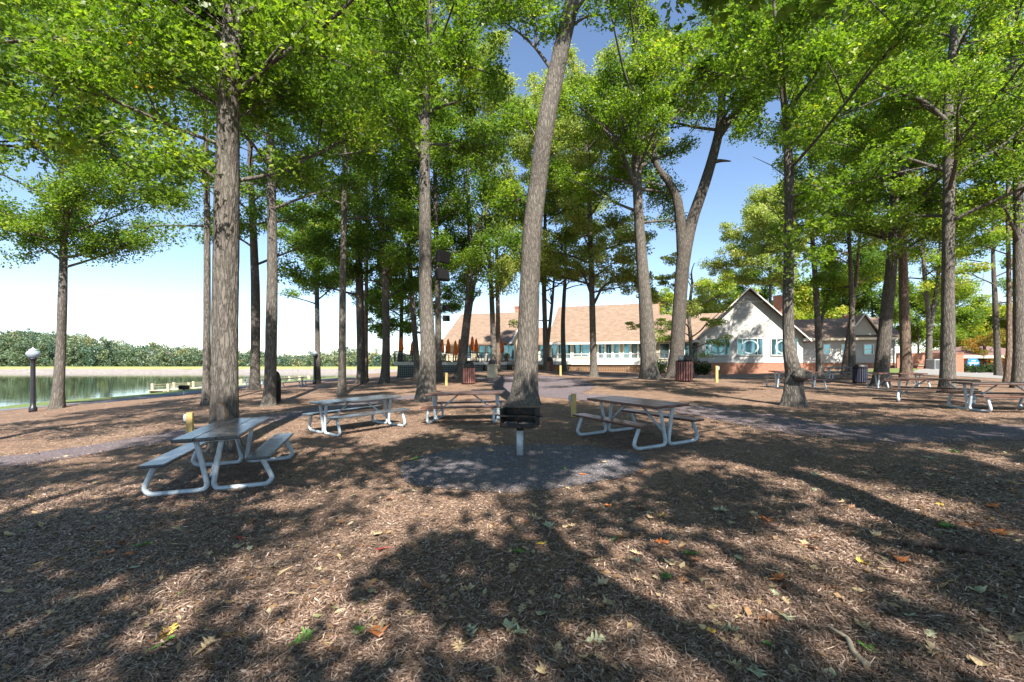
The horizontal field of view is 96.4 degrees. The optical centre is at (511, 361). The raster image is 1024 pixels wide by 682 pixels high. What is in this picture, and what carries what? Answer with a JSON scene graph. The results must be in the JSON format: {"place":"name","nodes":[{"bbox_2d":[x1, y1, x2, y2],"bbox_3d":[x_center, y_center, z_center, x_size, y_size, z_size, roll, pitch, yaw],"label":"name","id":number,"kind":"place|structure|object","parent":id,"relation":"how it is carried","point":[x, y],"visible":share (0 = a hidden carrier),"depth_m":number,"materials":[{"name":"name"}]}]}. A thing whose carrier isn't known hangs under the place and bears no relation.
{"place":"outdoors","nodes":[
{"label":"outdoors","id":0,"kind":"place"},
{"bbox_2d":[0,376,355,408],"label":"lawn","id":1,"kind":"structure","parent":0,"point":[76,400],"depth_m":37.35,"materials":[{"name":"green plant"}]},
{"bbox_2d":[0,376,368,410],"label":"path","id":2,"kind":"structure","parent":0,"point":[151,396],"depth_m":35.98,"materials":[{"name":"concrete"}]},
{"bbox_2d":[0,373,372,406],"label":"lake water","id":3,"kind":"structure","parent":0,"point":[14,388],"depth_m":71.60,"materials":[{"name":"green liquid"}]},
{"bbox_2d":[148,375,312,392],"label":"dock","id":4,"kind":"object","parent":3,"relation":"on","point":[192,384],"visible":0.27,"depth_m":49.69,"materials":[{"name":"beige wood"}]},
{"bbox_2d":[0,369,396,373],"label":"dam embankment","id":5,"kind":"structure","parent":0,"point":[144,371],"depth_m":140.09,"materials":[{"name":"plant"}]},
{"bbox_2d":[0,367,397,368],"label":"dam crest","id":6,"kind":"object","parent":5,"relation":"attached to","point":[180,367],"visible":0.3,"depth_m":155.33,"materials":[{"name":"green plant"}]},
{"bbox_2d":[0,368,1023,681],"bbox_3d":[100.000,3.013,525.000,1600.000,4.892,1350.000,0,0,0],"label":"ground","id":7,"kind":"structure","parent":0,"point":[726,390],"depth_m":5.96,"materials":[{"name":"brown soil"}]},
{"bbox_2d":[25,347,40,412],"bbox_3d":[-25.728,0.998,24.600,0.580,3.600,0.580,0,0,0],"label":"lamp post","id":8,"kind":"object","parent":7,"relation":"on","point":[32,354],"visible":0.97,"depth_m":24.52,"materials":[{"name":"grey metal"}]},
{"bbox_2d":[0,0,203,409],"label":"oak tree","id":9,"kind":"object","parent":7,"relation":"on","point":[67,204],"visible":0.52,"depth_m":25.15,"materials":[{"name":"green plant"}]},
{"bbox_2d":[0,0,221,209],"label":"oak tree","id":10,"kind":"object","parent":7,"relation":"on","point":[71,144],"visible":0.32,"depth_m":9.55,"materials":[{"name":"green plant"}]},
{"bbox_2d":[0,481,333,681],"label":"mulch chips","id":11,"kind":"object","parent":7,"relation":"on","point":[124,543],"visible":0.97,"depth_m":4.55,"materials":[{"name":"brown wood"}]},
{"bbox_2d":[183,412,193,433],"bbox_3d":[-7.977,1.614,11.288,0.200,0.720,0.130,0,0,-20],"label":"wooden post","id":12,"kind":"object","parent":7,"relation":"on","point":[188,417],"visible":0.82,"depth_m":11.24,"materials":[{"name":"yellow wood"}]},
{"bbox_2d":[100,0,322,405],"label":"oak tree","id":13,"kind":"object","parent":7,"relation":"on","point":[206,375],"visible":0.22,"depth_m":19.41,"materials":[{"name":"green plant"}]},
{"bbox_2d":[137,417,293,496],"bbox_3d":[-4.339,1.370,7.013,1.563,0.759,2.040,-2,1,-17],"label":"picnic table","id":14,"kind":"object","parent":7,"relation":"on","point":[220,431],"visible":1,"depth_m":6.38,"materials":[{"name":"grey paint"}]},
{"bbox_2d":[0,328,444,366],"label":"woodland","id":15,"kind":"object","parent":7,"relation":"on","point":[9,338],"visible":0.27,"depth_m":189.03,"materials":[{"name":"green plant"}]},
{"bbox_2d":[165,3,333,389],"bbox_3d":[-15.280,-11.643,28.373,8.981,27.058,10.896,0,0,0],"label":"oak tree","id":16,"kind":"object","parent":7,"relation":"on","point":[253,214],"visible":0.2,"depth_m":27.86,"materials":[{"name":"green plant"}]},
{"bbox_2d":[132,0,408,406],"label":"oak tree","id":17,"kind":"object","parent":7,"relation":"on","point":[270,364],"visible":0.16,"depth_m":18.48,"materials":[{"name":"green plant"}]},
{"bbox_2d":[276,371,280,402],"bbox_3d":[-10.224,1.089,19.794,0.430,1.380,0.443,0,0,0],"label":"trash bin","id":18,"kind":"object","parent":7,"relation":"on","point":[278,388],"visible":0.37,"depth_m":19.74,"materials":[{"name":"black plastic"}]},
{"bbox_2d":[0,0,563,454],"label":"oak tree","id":19,"kind":"object","parent":7,"relation":"on","point":[254,80],"visible":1,"depth_m":8.77,"materials":[{"name":"green plant"}]},
{"bbox_2d":[261,194,354,383],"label":"oak tree","id":20,"kind":"object","parent":7,"relation":"on","point":[313,262],"visible":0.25,"depth_m":46.46,"materials":[{"name":"green plant"}]},
{"bbox_2d":[278,2,431,383],"bbox_3d":[-11.235,-12.455,32.539,9.387,28.397,11.766,0,0,36],"label":"oak tree","id":21,"kind":"object","parent":7,"relation":"on","point":[323,214],"visible":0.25,"depth_m":30.74,"materials":[{"name":"green plant"}]},
{"bbox_2d":[302,395,409,436],"bbox_3d":[-3.809,1.284,11.284,1.563,0.759,2.040,-1,1,42],"label":"picnic table","id":22,"kind":"object","parent":7,"relation":"on","point":[347,401],"visible":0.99,"depth_m":11.05,"materials":[{"name":"grey paint"}]},
{"bbox_2d":[274,0,459,394],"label":"oak tree","id":23,"kind":"object","parent":7,"relation":"on","point":[399,218],"visible":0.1,"depth_m":23.18,"materials":[{"name":"green plant"}]},
{"bbox_2d":[323,110,415,380],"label":"oak tree","id":24,"kind":"object","parent":7,"relation":"on","point":[375,295],"visible":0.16,"depth_m":40.78,"materials":[{"name":"green plant"}]},
{"bbox_2d":[306,4,449,383],"bbox_3d":[-8.910,-12.137,31.241,9.666,27.594,10.706,0,0,23],"label":"oak tree","id":25,"kind":"object","parent":7,"relation":"on","point":[394,256],"visible":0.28,"depth_m":30.64,"materials":[{"name":"green plant"}]},
{"bbox_2d":[348,248,441,377],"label":"oak tree","id":26,"kind":"object","parent":7,"relation":"on","point":[379,334],"visible":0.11,"depth_m":49.39,"materials":[{"name":"green plant"}]},
{"bbox_2d":[339,41,458,377],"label":"oak tree","id":27,"kind":"object","parent":7,"relation":"on","point":[396,297],"visible":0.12,"depth_m":34.85,"materials":[{"name":"green plant"}]},
{"bbox_2d":[307,0,521,401],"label":"oak tree","id":28,"kind":"object","parent":7,"relation":"on","point":[464,67],"visible":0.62,"depth_m":18.27,"materials":[{"name":"green plant"}]},
{"bbox_2d":[431,268,449,281],"bbox_3d":[-2.840,-3.450,18.199,0.397,0.527,0.608,-20,-12,36],"label":"loudspeaker","id":29,"kind":"object","parent":28,"relation":"attached to","point":[441,274],"visible":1,"depth_m":18.05,"materials":[{"name":"black plastic"}]},
{"bbox_2d":[431,250,450,263],"bbox_3d":[-2.822,-4.118,18.201,0.410,0.584,0.629,15,9,37],"label":"loudspeaker","id":30,"kind":"object","parent":28,"relation":"attached to","point":[441,256],"visible":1,"depth_m":18.06,"materials":[{"name":"black plastic"}]},
{"bbox_2d":[368,229,466,336],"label":"oak tree","id":31,"kind":"object","parent":7,"relation":"on","point":[405,326],"visible":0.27,"depth_m":46.41,"materials":[{"name":"green plant"}]},
{"bbox_2d":[381,0,501,380],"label":"oak tree","id":32,"kind":"object","parent":7,"relation":"on","point":[473,255],"visible":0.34,"depth_m":29.70,"materials":[{"name":"green plant"}]},
{"bbox_2d":[394,351,508,377],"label":"terrace deck","id":33,"kind":"structure","parent":7,"relation":"on","point":[406,369],"depth_m":44.12,"materials":[{"name":"white paint"}]},
{"bbox_2d":[421,390,506,423],"bbox_3d":[-1.232,1.194,12.295,2.040,0.759,1.563,-2,1,6],"label":"picnic table","id":34,"kind":"object","parent":7,"relation":"on","point":[441,407],"visible":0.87,"depth_m":12.07,"materials":[{"name":"brown wood"}]},
{"bbox_2d":[392,0,536,378],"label":"oak tree","id":35,"kind":"object","parent":7,"relation":"on","point":[452,178],"visible":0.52,"depth_m":30.09,"materials":[{"name":"green plant"}]},
{"bbox_2d":[463,361,474,384],"bbox_3d":[-2.572,0.657,27.400,0.730,1.400,0.730,0,0,0],"label":"trash bin","id":36,"kind":"object","parent":7,"relation":"on","point":[468,372],"visible":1,"depth_m":27.10,"materials":[{"name":"brown wood"}]},
{"bbox_2d":[431,29,534,359],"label":"oak tree","id":37,"kind":"object","parent":7,"relation":"on","point":[505,280],"visible":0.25,"depth_m":35.99,"materials":[{"name":"green plant"}]},
{"bbox_2d":[453,72,523,370],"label":"oak tree","id":38,"kind":"object","parent":7,"relation":"on","point":[513,81],"visible":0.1,"depth_m":38.90,"materials":[{"name":"green plant"}]},
{"bbox_2d":[0,404,1023,681],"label":"mulch chips","id":39,"kind":"object","parent":7,"relation":"on","point":[470,656],"visible":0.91,"depth_m":3.34,"materials":[{"name":"brown wood"}]},
{"bbox_2d":[286,626,312,645],"bbox_3d":[-1.312,1.712,2.840,0.125,0.041,0.184,25,8,27],"label":"oak leaf","id":40,"kind":"object","parent":39,"relation":"on","point":[307,633],"visible":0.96,"depth_m":2.88,"materials":[{"name":"green plant"}]},
{"bbox_2d":[576,630,605,644],"bbox_3d":[0.477,1.662,2.737,0.196,0.034,0.120,2,26,-19],"label":"oak leaf","id":41,"kind":"object","parent":39,"relation":"on","point":[590,639],"visible":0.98,"depth_m":2.75,"materials":[{"name":"beige plant"}]},
{"bbox_2d":[824,622,870,667],"bbox_3d":[1.928,1.610,2.613,0.089,0.063,0.329,0,0,0],"label":"stick","id":42,"kind":"object","parent":39,"relation":"on","point":[860,658],"visible":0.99,"depth_m":2.57,"materials":[{"name":"brown wood"}]},
{"bbox_2d":[4,643,1023,681],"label":"mulch chips","id":43,"kind":"object","parent":7,"relation":"on","point":[541,677],"visible":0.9,"depth_m":2.51,"materials":[{"name":"brown wood"}]},
{"bbox_2d":[400,444,645,492],"bbox_3d":[0.177,1.603,7.262,3.972,0.138,3.061,0,0,0],"label":"gravel pad","id":44,"kind":"object","parent":7,"relation":"on","point":[481,462],"visible":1,"depth_m":7.01,"materials":[{"name":"grey gravel"}]},
{"bbox_2d":[496,407,542,455],"bbox_3d":[0.137,1.251,7.848,0.802,0.906,0.405,0,0,14],"label":"charcoal grill","id":45,"kind":"object","parent":44,"relation":"on","point":[522,414],"visible":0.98,"depth_m":7.81,"materials":[{"name":"metal"}]},
{"bbox_2d":[493,67,596,370],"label":"oak tree","id":46,"kind":"object","parent":7,"relation":"on","point":[565,237],"visible":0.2,"depth_m":41.41,"materials":[{"name":"green plant"}]},
{"bbox_2d":[481,0,625,406],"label":"oak tree","id":47,"kind":"object","parent":7,"relation":"on","point":[524,390],"visible":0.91,"depth_m":15.90,"materials":[{"name":"grey plant"}]},
{"bbox_2d":[506,121,633,371],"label":"oak tree","id":48,"kind":"object","parent":7,"relation":"on","point":[553,210],"visible":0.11,"depth_m":43.79,"materials":[{"name":"green plant"}]},
{"bbox_2d":[568,394,575,416],"bbox_3d":[1.623,1.272,12.350,0.200,0.820,0.130,0,0,0],"label":"wooden post","id":49,"kind":"object","parent":7,"relation":"on","point":[572,398],"visible":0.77,"depth_m":12.29,"materials":[{"name":"yellow wood"}]},
{"bbox_2d":[507,353,668,372],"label":"raised deck","id":50,"kind":"structure","parent":7,"relation":"on","point":[620,366],"depth_m":54.48,"materials":[{"name":"white paint"}]},
{"bbox_2d":[508,34,674,376],"bbox_3d":[5.932,-12.415,36.207,12.572,27.613,14.482,0,0,0],"label":"oak tree","id":51,"kind":"object","parent":7,"relation":"on","point":[566,129],"visible":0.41,"depth_m":36.19,"materials":[{"name":"green plant"}]},
{"bbox_2d":[573,396,703,450],"bbox_3d":[2.389,1.135,8.954,1.563,0.760,2.040,-2,1,-26],"label":"picnic table","id":52,"kind":"object","parent":7,"relation":"on","point":[651,404],"visible":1,"depth_m":8.50,"materials":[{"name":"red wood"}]},
{"bbox_2d":[519,0,770,378],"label":"oak tree","id":53,"kind":"object","parent":7,"relation":"on","point":[609,108],"visible":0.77,"depth_m":26.66,"materials":[{"name":"green plant"}]},
{"bbox_2d":[653,287,687,314],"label":"background tree","id":54,"kind":"object","parent":7,"relation":"on","point":[669,296],"visible":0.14,"depth_m":92.73,"materials":[{"name":"green plant"}]},
{"bbox_2d":[443,286,898,373],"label":"clubhouse","id":55,"kind":"structure","parent":7,"relation":"on","point":[754,327],"depth_m":50.30,"materials":[{"name":"beige"}]},
{"bbox_2d":[503,344,514,359],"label":"window","id":56,"kind":"structure","parent":55,"relation":"in","point":[510,349],"depth_m":60.77,"materials":[{"name":"blue glass"}]},
{"bbox_2d":[573,344,589,356],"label":"window","id":57,"kind":"structure","parent":55,"relation":"in","point":[583,349],"depth_m":59.50,"materials":[{"name":"glass"}]},
{"bbox_2d":[605,344,612,361],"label":"door","id":58,"kind":"structure","parent":55,"relation":"in","point":[608,347],"depth_m":58.34,"materials":[{"name":"white paint"}]},
{"bbox_2d":[623,344,630,361],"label":"door","id":59,"kind":"structure","parent":55,"relation":"in","point":[626,347],"depth_m":57.57,"materials":[{"name":"white paint"}]},
{"bbox_2d":[659,343,669,358],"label":"window","id":60,"kind":"structure","parent":55,"relation":"in","point":[663,347],"depth_m":56.80,"materials":[{"name":"grey glass"}]},
{"bbox_2d":[705,338,730,355],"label":"window","id":61,"kind":"structure","parent":55,"relation":"in","point":[726,350],"depth_m":49.28,"materials":[{"name":"blue glass"}]},
{"bbox_2d":[737,338,763,355],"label":"window","id":62,"kind":"structure","parent":55,"relation":"in","point":[745,346],"depth_m":48.25,"materials":[{"name":"blue glass"}]},
{"bbox_2d":[771,338,797,355],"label":"window","id":63,"kind":"structure","parent":55,"relation":"in","point":[776,343],"depth_m":47.38,"materials":[{"name":"white paint"}]},
{"bbox_2d":[625,252,734,377],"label":"oak tree","id":64,"kind":"object","parent":7,"relation":"on","point":[693,308],"visible":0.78,"depth_m":35.90,"materials":[{"name":"green plant"}]},
{"bbox_2d":[675,355,692,381],"bbox_3d":[9.013,0.349,24.000,0.850,1.407,0.850,0,0,0],"label":"trash bin","id":65,"kind":"object","parent":7,"relation":"on","point":[684,369],"visible":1,"depth_m":23.66,"materials":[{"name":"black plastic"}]},
{"bbox_2d":[599,0,841,378],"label":"oak tree","id":66,"kind":"object","parent":7,"relation":"on","point":[685,232],"visible":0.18,"depth_m":27.78,"materials":[{"name":"green plant"}]},
{"bbox_2d":[688,271,760,313],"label":"background tree","id":67,"kind":"object","parent":7,"relation":"on","point":[720,286],"visible":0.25,"depth_m":81.71,"materials":[{"name":"green plant"}]},
{"bbox_2d":[715,265,776,306],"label":"background tree","id":68,"kind":"object","parent":7,"relation":"on","point":[764,293],"visible":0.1,"depth_m":91.00,"materials":[{"name":"green plant"}]},
{"bbox_2d":[697,176,816,304],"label":"oak tree","id":69,"kind":"object","parent":7,"relation":"on","point":[753,251],"visible":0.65,"depth_m":64.45,"materials":[{"name":"green plant"}]},
{"bbox_2d":[660,0,911,39],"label":"oak tree","id":70,"kind":"object","parent":7,"relation":"on","point":[788,9],"visible":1,"depth_m":6.36,"materials":[{"name":"green plant"}]},
{"bbox_2d":[763,371,829,389],"bbox_3d":[12.675,0.807,20.491,2.040,0.759,1.563,1,1,-4],"label":"picnic table","id":71,"kind":"object","parent":7,"relation":"on","point":[777,381],"visible":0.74,"depth_m":20.43,"materials":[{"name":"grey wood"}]},
{"bbox_2d":[729,8,867,375],"bbox_3d":[21.676,-12.393,34.407,11.341,27.148,9.542,0,0,-36],"label":"oak tree","id":72,"kind":"object","parent":7,"relation":"on","point":[819,279],"visible":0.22,"depth_m":33.75,"materials":[{"name":"green plant"}]},
{"bbox_2d":[623,0,980,406],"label":"oak tree","id":73,"kind":"object","parent":7,"relation":"on","point":[821,51],"visible":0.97,"depth_m":13.27,"materials":[{"name":"green plant"}]},
{"bbox_2d":[772,278,848,319],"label":"background tree","id":74,"kind":"object","parent":7,"relation":"on","point":[801,304],"visible":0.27,"depth_m":77.01,"materials":[{"name":"green plant"}]},
{"bbox_2d":[805,260,875,317],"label":"background tree","id":75,"kind":"object","parent":7,"relation":"on","point":[858,304],"visible":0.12,"depth_m":83.60,"materials":[{"name":"green plant"}]},
{"bbox_2d":[823,367,868,379],"bbox_3d":[21.074,0.714,28.988,2.040,0.760,1.563,-1,2,20],"label":"picnic table","id":76,"kind":"object","parent":7,"relation":"on","point":[832,372],"visible":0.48,"depth_m":29.10,"materials":[{"name":"grey paint"}]},
{"bbox_2d":[779,14,926,374],"bbox_3d":[23.336,-12.449,32.753,8.998,26.998,9.839,0,0,0],"label":"oak tree","id":77,"kind":"object","parent":7,"relation":"on","point":[852,289],"visible":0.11,"depth_m":31.91,"materials":[{"name":"green plant"}]},
{"bbox_2d":[690,462,1023,681],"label":"mulch chips","id":78,"kind":"object","parent":7,"relation":"on","point":[920,536],"visible":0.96,"depth_m":4.57,"materials":[{"name":"brown wood"}]},
{"bbox_2d":[852,364,867,383],"bbox_3d":[19.756,0.685,26.000,0.720,1.110,0.715,0,0,0],"label":"trash bin","id":79,"kind":"object","parent":7,"relation":"on","point":[859,373],"visible":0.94,"depth_m":25.73,"materials":[{"name":"black plastic"}]},
{"bbox_2d":[806,7,918,374],"bbox_3d":[25.915,-12.779,33.471,7.795,27.774,6.479,0,0,0],"label":"oak tree","id":80,"kind":"object","parent":7,"relation":"on","point":[868,271],"visible":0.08,"depth_m":33.68,"materials":[{"name":"green plant"}]},
{"bbox_2d":[832,240,917,326],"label":"background tree","id":81,"kind":"object","parent":7,"relation":"on","point":[873,305],"visible":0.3,"depth_m":78.49,"materials":[{"name":"green plant"}]},
{"bbox_2d":[769,0,1023,386],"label":"oak tree","id":82,"kind":"object","parent":7,"relation":"on","point":[891,239],"visible":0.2,"depth_m":23.64,"materials":[{"name":"green plant"}]},
{"bbox_2d":[788,3,1009,377],"bbox_3d":[22.533,-12.170,26.247,11.176,26.978,9.056,0,0,0],"label":"oak tree","id":83,"kind":"object","parent":7,"relation":"on","point":[906,363],"visible":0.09,"depth_m":26.80,"materials":[{"name":"green plant"}]},
{"bbox_2d":[864,373,933,389],"bbox_3d":[18.098,0.901,21.500,2.040,0.760,1.563,0,0,8],"label":"picnic table","id":84,"kind":"object","parent":7,"relation":"on","point":[887,380],"visible":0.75,"depth_m":21.33,"materials":[{"name":"red wood"}]},
{"bbox_2d":[804,0,1023,392],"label":"oak tree","id":85,"kind":"object","parent":7,"relation":"on","point":[975,83],"visible":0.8,"depth_m":18.78,"materials":[{"name":"green plant"}]},
{"bbox_2d":[852,56,985,368],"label":"oak tree","id":86,"kind":"object","parent":7,"relation":"on","point":[927,286],"visible":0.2,"depth_m":40.87,"materials":[{"name":"green plant"}]},
{"bbox_2d":[896,353,963,371],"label":"brick wall","id":87,"kind":"structure","parent":7,"relation":"on","point":[918,358],"depth_m":45.02,"materials":[{"name":"brick"}]},
{"bbox_2d":[869,538,1003,556],"bbox_3d":[3.566,1.563,3.851,1.087,0.149,0.124,0,0,28],"label":"tree root","id":88,"kind":"object","parent":7,"relation":"on","point":[952,545],"visible":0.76,"depth_m":3.79,"materials":[{"name":"brown wood"}]},
{"bbox_2d":[891,377,981,405],"bbox_3d":[13.453,0.915,14.596,2.040,0.759,1.563,1,1,42],"label":"picnic table","id":89,"kind":"object","parent":7,"relation":"on","point":[900,387],"visible":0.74,"depth_m":14.50,"materials":[{"name":"brown wood"}]},
{"bbox_2d":[894,274,990,352],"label":"background tree","id":90,"kind":"object","parent":7,"relation":"on","point":[918,334],"visible":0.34,"depth_m":84.89,"materials":[{"name":"green plant"}]},
{"bbox_2d":[871,0,1023,387],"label":"oak tree","id":91,"kind":"object","parent":7,"relation":"on","point":[980,196],"visible":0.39,"depth_m":20.86,"materials":[{"name":"green plant"}]},
{"bbox_2d":[915,274,1005,349],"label":"background tree","id":92,"kind":"object","parent":7,"relation":"on","point":[965,292],"visible":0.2,"depth_m":91.24,"materials":[{"name":"green plant"}]},
{"bbox_2d":[921,346,1012,371],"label":"pavilion","id":93,"kind":"structure","parent":7,"relation":"on","point":[970,355],"depth_m":58.63,"materials":[{"name":"white"}]},
{"bbox_2d":[927,3,1023,381],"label":"oak tree","id":94,"kind":"object","parent":7,"relation":"on","point":[987,238],"visible":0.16,"depth_m":25.90,"materials":[{"name":"green plant"}]},
{"bbox_2d":[927,54,1023,375],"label":"oak tree","id":95,"kind":"object","parent":7,"relation":"on","point":[997,316],"visible":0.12,"depth_m":37.83,"materials":[{"name":"green plant"}]},
{"bbox_2d":[959,328,1005,364],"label":"background tree","id":96,"kind":"object","parent":7,"relation":"on","point":[975,347],"visible":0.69,"depth_m":57.69,"materials":[{"name":"orange plant"}]},
{"bbox_2d":[942,382,1023,412],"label":"picnic table","id":97,"kind":"object","parent":7,"relation":"on","point":[1020,395],"visible":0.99,"depth_m":12.36,"materials":[{"name":"grey wood"}]},
{"bbox_2d":[976,301,1012,348],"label":"background tree","id":98,"kind":"object","parent":7,"relation":"on","point":[1002,323],"visible":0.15,"depth_m":91.84,"materials":[{"name":"green plant"}]},
{"bbox_2d":[0,393,1023,466],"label":"gravel path","id":99,"kind":"structure","parent":0,"point":[938,432],"depth_m":9.59,"materials":[{"name":"grey gravel"}]},
{"bbox_2d":[0,0,1023,356],"label":"sky","id":100,"kind":"structure","parent":0,"point":[159,298],"materials":[{"name":"blue"}]},
{"bbox_2d":[475,375,596,394],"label":"gravel path","id":101,"kind":"structure","parent":0,"point":[547,384],"depth_m":24.56,"materials":[{"name":"grey gravel"}]},
{"bbox_2d":[486,359,498,377],"bbox_3d":[-1.320,0.462,31.000,0.820,1.239,0.820,0,0,0],"label":"concrete bin","id":102,"kind":"object","parent":101,"relation":"on","point":[492,365],"visible":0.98,"depth_m":30.66,"materials":[{"name":"beige concrete"}]},
{"bbox_2d":[914,369,1002,378],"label":"road","id":103,"kind":"structure","parent":0,"point":[966,374],"depth_m":34.14,"materials":[{"name":"grey asphalt"}]},
{"bbox_2d":[926,359,939,369],"bbox_3d":[36.987,0.214,39.987,0.950,0.950,0.925,0,0,0],"label":"air conditioner","id":104,"kind":"object","parent":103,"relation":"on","point":[932,363],"visible":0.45,"depth_m":39.68,"materials":[{"name":"grey metal"}]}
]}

